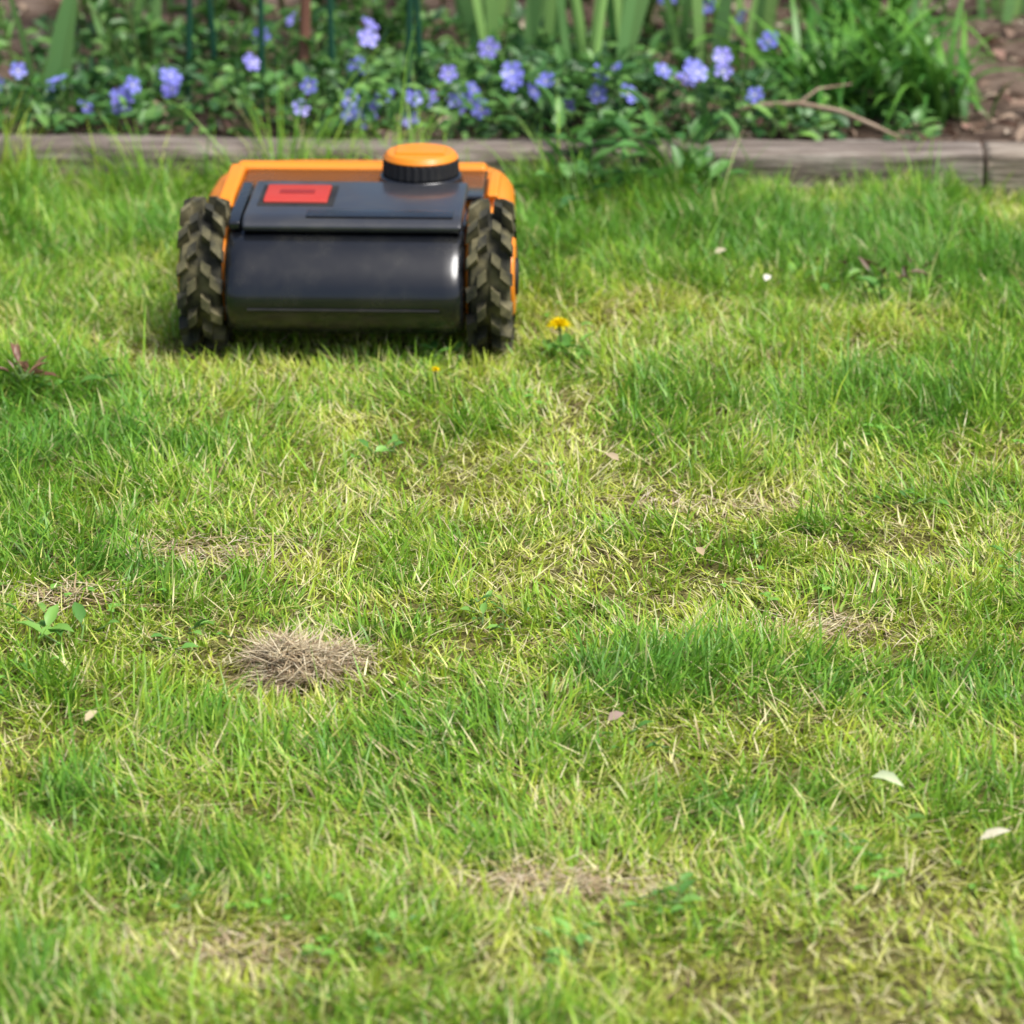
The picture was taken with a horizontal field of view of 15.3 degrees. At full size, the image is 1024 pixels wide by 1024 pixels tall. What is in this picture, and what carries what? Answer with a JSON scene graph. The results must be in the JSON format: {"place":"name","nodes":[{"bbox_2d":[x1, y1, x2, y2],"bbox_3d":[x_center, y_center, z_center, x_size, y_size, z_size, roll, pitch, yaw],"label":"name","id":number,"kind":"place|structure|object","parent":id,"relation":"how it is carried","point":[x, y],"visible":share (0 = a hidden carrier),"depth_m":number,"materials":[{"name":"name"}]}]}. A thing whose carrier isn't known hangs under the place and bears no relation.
{"place":"outdoors","nodes":[
{"label":"outdoors","id":0,"kind":"place"},
{"bbox_2d":[0,27,1023,1023],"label":"ground","id":1,"kind":"structure","parent":0,"point":[846,1013],"depth_m":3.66,"materials":[{"name":"green plant"}]},
{"bbox_2d":[0,342,58,382],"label":"dead weed sprig","id":2,"kind":"object","parent":1,"relation":"on","point":[16,351],"visible":0.99,"depth_m":4.57,"materials":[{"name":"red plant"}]},
{"bbox_2d":[1,602,119,644],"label":"broadleaf weed","id":3,"kind":"object","parent":1,"relation":"on","point":[50,614],"visible":0.99,"depth_m":3.81,"materials":[{"name":"green plant"}]},
{"bbox_2d":[0,355,120,389],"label":"broadleaf weed","id":4,"kind":"object","parent":1,"relation":"on","point":[86,378],"visible":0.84,"depth_m":4.59,"materials":[{"name":"green plant"}]},
{"bbox_2d":[85,710,96,720],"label":"fallen leaf","id":5,"kind":"object","parent":1,"relation":"on","point":[89,714],"visible":1,"depth_m":3.58,"materials":[{"name":"beige plant"}]},
{"bbox_2d":[144,862,213,911],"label":"broadleaf weed","id":6,"kind":"object","parent":1,"relation":"on","point":[190,888],"visible":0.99,"depth_m":3.24,"materials":[{"name":"green plant"}]},
{"bbox_2d":[149,619,231,649],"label":"broadleaf weed","id":7,"kind":"object","parent":1,"relation":"on","point":[197,631],"visible":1,"depth_m":3.79,"materials":[{"name":"green plant"}]},
{"bbox_2d":[217,617,401,703],"bbox_3d":[-0.196,0.142,3.732,0.200,0.074,0.186,0,19,0],"label":"dry grass clump","id":8,"kind":"object","parent":1,"relation":"on","point":[298,652],"visible":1,"depth_m":3.72,"materials":[{"name":"beige plant"}]},
{"bbox_2d":[176,143,518,353],"bbox_3d":[-0.197,-0.366,4.922,0.424,0.212,0.570,1,19,2],"label":"robotic lawn mower","id":9,"kind":"object","parent":1,"relation":"on","point":[418,238],"visible":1,"depth_m":4.69,"materials":[{"name":"black plastic"}]},
{"bbox_2d":[351,434,404,459],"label":"broadleaf weed","id":10,"kind":"object","parent":1,"relation":"on","point":[381,448],"visible":1,"depth_m":4.38,"materials":[{"name":"green plant"}]},
{"bbox_2d":[366,910,435,957],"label":"broadleaf weed","id":11,"kind":"object","parent":1,"relation":"on","point":[376,935],"visible":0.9,"depth_m":3.16,"materials":[{"name":"green plant"}]},
{"bbox_2d":[421,366,440,391],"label":"dandelion","id":12,"kind":"object","parent":1,"relation":"on","point":[435,369],"visible":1,"depth_m":4.61,"materials":[{"name":"yellow plant"}]},
{"bbox_2d":[420,340,465,359],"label":"broadleaf weed","id":13,"kind":"object","parent":1,"relation":"on","point":[434,344],"visible":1,"depth_m":4.72,"materials":[{"name":"green plant"}]},
{"bbox_2d":[0,255,915,982],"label":"thatch litter","id":14,"kind":"object","parent":1,"relation":"on","point":[498,875],"visible":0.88,"depth_m":3.30,"materials":[{"name":"beige plant"}]},
{"bbox_2d":[0,134,982,199],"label":"garden edging timber","id":15,"kind":"object","parent":1,"relation":"on","point":[822,158],"visible":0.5,"depth_m":5.49,"materials":[{"name":"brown wood"}]},
{"bbox_2d":[472,602,512,630],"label":"broadleaf weed","id":16,"kind":"object","parent":1,"relation":"on","point":[483,607],"visible":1,"depth_m":3.83,"materials":[{"name":"green plant"}]},
{"bbox_2d":[461,590,528,612],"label":"broadleaf weed","id":17,"kind":"object","parent":1,"relation":"on","point":[488,594],"visible":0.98,"depth_m":3.88,"materials":[{"name":"green plant"}]},
{"bbox_2d":[0,0,1023,146],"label":"flower bed soil","id":18,"kind":"structure","parent":1,"relation":"on","point":[990,132],"depth_m":6.07,"materials":[{"name":"brown soil"}]},
{"bbox_2d":[0,8,19,83],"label":"perennial plant","id":19,"kind":"object","parent":18,"relation":"on","point":[7,29],"visible":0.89,"depth_m":5.95,"materials":[{"name":"green plant"}]},
{"bbox_2d":[0,46,41,78],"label":"daylily plant","id":20,"kind":"object","parent":18,"relation":"on","point":[16,56],"visible":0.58,"depth_m":5.98,"materials":[{"name":"green plant"}]},
{"bbox_2d":[9,0,77,121],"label":"iris plant","id":21,"kind":"object","parent":18,"relation":"on","point":[62,38],"visible":0.67,"depth_m":5.77,"materials":[{"name":"green plant"}]},
{"bbox_2d":[60,0,124,47],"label":"perennial plant","id":22,"kind":"object","parent":18,"relation":"on","point":[85,8],"visible":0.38,"depth_m":6.21,"materials":[{"name":"green plant"}]},
{"bbox_2d":[88,0,161,60],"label":"iris plant","id":23,"kind":"object","parent":18,"relation":"on","point":[137,6],"visible":0.35,"depth_m":6.07,"materials":[{"name":"green plant"}]},
{"bbox_2d":[87,0,179,101],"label":"perennial plant","id":24,"kind":"object","parent":18,"relation":"on","point":[145,38],"visible":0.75,"depth_m":5.87,"materials":[{"name":"green plant"}]},
{"bbox_2d":[184,0,192,109],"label":"plant stake","id":25,"kind":"object","parent":18,"relation":"on","point":[189,28],"visible":0.72,"depth_m":5.81,"materials":[{"name":"green metal"}]},
{"bbox_2d":[161,0,231,54],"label":"perennial plant","id":26,"kind":"object","parent":18,"relation":"on","point":[218,11],"visible":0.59,"depth_m":6.13,"materials":[{"name":"green plant"}]},
{"bbox_2d":[206,0,219,97],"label":"plant stake","id":27,"kind":"object","parent":18,"relation":"on","point":[211,29],"visible":0.58,"depth_m":5.85,"materials":[{"name":"green metal"}]},
{"bbox_2d":[221,0,283,21],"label":"perennial plant","id":28,"kind":"object","parent":18,"relation":"on","point":[248,12],"visible":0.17,"depth_m":6.37,"materials":[{"name":"green plant"}]},
{"bbox_2d":[257,0,264,110],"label":"plant stake","id":29,"kind":"object","parent":18,"relation":"on","point":[261,35],"visible":0.69,"depth_m":5.79,"materials":[{"name":"brown wood"}]},
{"bbox_2d":[208,0,338,106],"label":"perennial plant","id":30,"kind":"object","parent":18,"relation":"on","point":[243,47],"visible":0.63,"depth_m":5.84,"materials":[{"name":"green plant"}]},
{"bbox_2d":[298,0,312,104],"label":"woody shrub stem","id":31,"kind":"object","parent":18,"relation":"on","point":[304,27],"visible":0.4,"depth_m":5.81,"materials":[{"name":"brown plant"}]},
{"bbox_2d":[271,98,386,142],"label":"broadleaf weed","id":32,"kind":"object","parent":18,"relation":"on","point":[320,124],"visible":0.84,"depth_m":5.57,"materials":[{"name":"green plant"}]},
{"bbox_2d":[293,0,366,47],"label":"perennial plant","id":33,"kind":"object","parent":18,"relation":"on","point":[356,7],"visible":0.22,"depth_m":6.19,"materials":[{"name":"green plant"}]},
{"bbox_2d":[326,0,335,116],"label":"plant stake","id":34,"kind":"object","parent":18,"relation":"on","point":[331,37],"visible":0.57,"depth_m":5.79,"materials":[{"name":"green metal"}]},
{"bbox_2d":[338,0,429,73],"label":"perennial plant","id":35,"kind":"object","parent":18,"relation":"on","point":[399,13],"visible":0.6,"depth_m":6.02,"materials":[{"name":"green plant"}]},
{"bbox_2d":[404,0,412,102],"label":"plant stake","id":36,"kind":"object","parent":18,"relation":"on","point":[409,13],"visible":0.58,"depth_m":5.81,"materials":[{"name":"green metal"}]},
{"bbox_2d":[413,0,422,104],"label":"plant stake","id":37,"kind":"object","parent":18,"relation":"on","point":[418,27],"visible":0.69,"depth_m":5.85,"materials":[{"name":"green metal"}]},
{"bbox_2d":[380,0,472,15],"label":"perennial plant","id":38,"kind":"object","parent":18,"relation":"on","point":[442,4],"visible":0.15,"depth_m":6.37,"materials":[{"name":"green plant"}]},
{"bbox_2d":[0,0,943,141],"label":"periwinkle plants","id":39,"kind":"object","parent":18,"relation":"on","point":[564,78],"visible":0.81,"depth_m":5.70,"materials":[{"name":"green plant"}]},
{"bbox_2d":[454,0,543,44],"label":"iris plant","id":40,"kind":"object","parent":18,"relation":"on","point":[503,5],"visible":0.31,"depth_m":6.21,"materials":[{"name":"green plant"}]},
{"bbox_2d":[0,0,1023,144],"bbox_3d":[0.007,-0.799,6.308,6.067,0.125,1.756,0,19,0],"label":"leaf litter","id":41,"kind":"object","parent":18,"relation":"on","point":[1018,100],"visible":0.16,"depth_m":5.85,"materials":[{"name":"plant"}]},
{"bbox_2d":[459,0,566,67],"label":"iris plant","id":42,"kind":"object","parent":18,"relation":"on","point":[471,13],"visible":0.53,"depth_m":6.04,"materials":[{"name":"green plant"}]},
{"bbox_2d":[490,81,640,152],"bbox_3d":[0.079,-0.561,5.452,0.224,0.087,0.170,0,19,0],"label":"broadleaf weed","id":43,"kind":"object","parent":18,"relation":"on","point":[596,127],"visible":0.98,"depth_m":5.47,"materials":[{"name":"green plant"}]},
{"bbox_2d":[565,0,591,8],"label":"perennial plant","id":44,"kind":"object","parent":18,"relation":"on","point":[585,1],"visible":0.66,"depth_m":6.42,"materials":[{"name":"green plant"}]},
{"bbox_2d":[556,0,648,90],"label":"iris plant","id":45,"kind":"object","parent":18,"relation":"on","point":[633,13],"visible":0.5,"depth_m":5.88,"materials":[{"name":"green plant"}]},
{"bbox_2d":[606,0,691,59],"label":"iris plant","id":46,"kind":"object","parent":18,"relation":"on","point":[613,10],"visible":0.27,"depth_m":6.03,"materials":[{"name":"green plant"}]},
{"bbox_2d":[583,87,732,160],"bbox_3d":[0.211,-0.559,5.471,0.221,0.078,0.278,0,19,0],"label":"broadleaf weed","id":47,"kind":"object","parent":18,"relation":"on","point":[615,116],"visible":0.84,"depth_m":5.48,"materials":[{"name":"green plant"}]},
{"bbox_2d":[641,0,682,49],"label":"perennial plant","id":48,"kind":"object","parent":18,"relation":"on","point":[647,21],"visible":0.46,"depth_m":6.16,"materials":[{"name":"green plant"}]},
{"bbox_2d":[664,0,757,78],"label":"iris plant","id":49,"kind":"object","parent":18,"relation":"on","point":[722,17],"visible":0.68,"depth_m":5.97,"materials":[{"name":"green plant"}]},
{"bbox_2d":[712,0,778,45],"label":"iris plant","id":50,"kind":"object","parent":18,"relation":"on","point":[764,8],"visible":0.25,"depth_m":6.24,"materials":[{"name":"green plant"}]},
{"bbox_2d":[741,102,838,138],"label":"broadleaf weed","id":51,"kind":"object","parent":18,"relation":"on","point":[779,106],"visible":1,"depth_m":5.54,"materials":[{"name":"green plant"}]},
{"bbox_2d":[728,83,899,138],"bbox_3d":[0.446,-0.598,5.597,0.288,0.054,0.088,8,21,22],"label":"fallen twig","id":52,"kind":"object","parent":18,"relation":"on","point":[801,103],"visible":0.9,"depth_m":5.57,"materials":[{"name":"brown wood"}]},
{"bbox_2d":[660,0,1018,83],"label":"daylily plant","id":53,"kind":"object","parent":18,"relation":"on","point":[824,11],"visible":0.38,"depth_m":5.98,"materials":[{"name":"green plant"}]},
{"bbox_2d":[686,0,1004,128],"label":"daylily plant","id":54,"kind":"object","parent":18,"relation":"on","point":[833,70],"visible":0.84,"depth_m":5.83,"materials":[{"name":"green plant"}]},
{"bbox_2d":[709,0,1022,78],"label":"daylily plant","id":55,"kind":"object","parent":18,"relation":"on","point":[870,5],"visible":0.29,"depth_m":6.00,"materials":[{"name":"green plant"}]},
{"bbox_2d":[732,0,1023,128],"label":"daylily plant","id":56,"kind":"object","parent":18,"relation":"on","point":[931,88],"visible":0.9,"depth_m":5.81,"materials":[{"name":"green plant"}]},
{"bbox_2d":[978,0,1023,23],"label":"iris plant","id":57,"kind":"object","parent":18,"relation":"on","point":[1010,10],"visible":0.91,"depth_m":6.37,"materials":[{"name":"green plant"}]},
{"bbox_2d":[0,241,1023,1007],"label":"clover patch","id":58,"kind":"object","parent":1,"relation":"on","point":[860,887],"visible":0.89,"depth_m":3.32,"materials":[{"name":"green plant"}]},
{"bbox_2d":[539,333,594,361],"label":"broadleaf weed","id":59,"kind":"object","parent":1,"relation":"on","point":[566,339],"visible":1,"depth_m":4.73,"materials":[{"name":"green plant"}]},
{"bbox_2d":[532,917,604,965],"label":"broadleaf weed","id":60,"kind":"object","parent":1,"relation":"on","point":[581,937],"visible":1,"depth_m":3.15,"materials":[{"name":"green plant"}]},
{"bbox_2d":[547,317,599,358],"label":"dandelion","id":61,"kind":"object","parent":1,"relation":"on","point":[559,323],"visible":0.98,"depth_m":4.72,"materials":[{"name":"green plant"}]},
{"bbox_2d":[513,128,667,206],"bbox_3d":[0.104,-0.489,5.384,0.205,0.078,0.188,-18,26,-41],"label":"broadleaf weed","id":62,"kind":"object","parent":1,"relation":"on","point":[599,156],"visible":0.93,"depth_m":5.39,"materials":[{"name":"green plant"}]},
{"bbox_2d":[606,452,618,459],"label":"fallen leaf","id":63,"kind":"object","parent":1,"relation":"on","point":[612,455],"visible":1,"depth_m":4.28,"materials":[{"name":"beige plant"}]},
{"bbox_2d":[608,711,623,719],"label":"fallen leaf","id":64,"kind":"object","parent":1,"relation":"on","point":[614,715],"visible":1,"depth_m":3.58,"materials":[{"name":"plant"}]},
{"bbox_2d":[589,720,669,753],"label":"broadleaf weed","id":65,"kind":"object","parent":1,"relation":"on","point":[644,722],"visible":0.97,"depth_m":3.56,"materials":[{"name":"green plant"}]},
{"bbox_2d":[622,872,703,913],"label":"broadleaf weed","id":66,"kind":"object","parent":1,"relation":"on","point":[684,885],"visible":0.97,"depth_m":3.23,"materials":[{"name":"green plant"}]},
{"bbox_2d":[600,110,758,192],"bbox_3d":[0.240,-0.523,5.441,0.197,0.105,0.170,-12,23,-31],"label":"broadleaf weed","id":67,"kind":"object","parent":1,"relation":"on","point":[678,157],"visible":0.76,"depth_m":5.44,"materials":[{"name":"green plant"}]},
{"bbox_2d":[695,547,704,554],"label":"fallen leaf","id":68,"kind":"object","parent":1,"relation":"on","point":[700,550],"visible":1,"depth_m":3.99,"materials":[{"name":"beige plant"}]},
{"bbox_2d":[715,247,725,252],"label":"fallen leaf","id":69,"kind":"object","parent":1,"relation":"on","point":[718,250],"visible":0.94,"depth_m":5.08,"materials":[{"name":"beige plant"}]},
{"bbox_2d":[763,274,770,280],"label":"fallen leaf","id":70,"kind":"object","parent":1,"relation":"on","point":[766,276],"visible":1,"depth_m":4.97,"materials":[{"name":"white plant"}]},
{"bbox_2d":[789,262,861,282],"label":"broadleaf weed","id":71,"kind":"object","parent":1,"relation":"on","point":[852,272],"visible":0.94,"depth_m":5.04,"materials":[{"name":"green plant"}]},
{"bbox_2d":[803,812,924,858],"bbox_3d":[0.309,0.280,3.353,0.076,0.017,0.095,16,25,38],"label":"broadleaf weed","id":72,"kind":"object","parent":1,"relation":"on","point":[911,816],"visible":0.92,"depth_m":3.35,"materials":[{"name":"green plant"}]},
{"bbox_2d":[821,276,922,299],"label":"broadleaf weed","id":73,"kind":"object","parent":1,"relation":"on","point":[873,281],"visible":0.96,"depth_m":4.94,"materials":[{"name":"green plant"}]},
{"bbox_2d":[808,254,943,293],"bbox_3d":[0.482,-0.321,4.992,0.158,0.041,0.132,-4,20,-12],"label":"dead weed sprig","id":74,"kind":"object","parent":1,"relation":"on","point":[866,263],"visible":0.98,"depth_m":5.00,"materials":[{"name":"brown plant"}]},
{"bbox_2d":[869,770,903,786],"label":"fallen leaf","id":75,"kind":"object","parent":1,"relation":"on","point":[886,775],"visible":1,"depth_m":3.42,"materials":[{"name":"white plant"}]},
{"bbox_2d":[858,488,949,504],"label":"broadleaf weed","id":76,"kind":"object","parent":1,"relation":"on","point":[902,492],"visible":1,"depth_m":4.19,"materials":[{"name":"green plant"}]},
{"bbox_2d":[979,827,1009,839],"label":"fallen leaf","id":77,"kind":"object","parent":1,"relation":"on","point":[994,831],"visible":1,"depth_m":3.30,"materials":[{"name":"white plant"}]},
{"bbox_2d":[982,141,1023,201],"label":"garden edging timber","id":78,"kind":"object","parent":1,"relation":"on","point":[1002,161],"visible":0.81,"depth_m":5.47,"materials":[{"name":"brown wood"}]},
{"bbox_2d":[990,545,1021,573],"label":"broadleaf weed","id":79,"kind":"object","parent":1,"relation":"on","point":[1019,555],"visible":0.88,"depth_m":3.99,"materials":[{"name":"green plant"}]}
]}

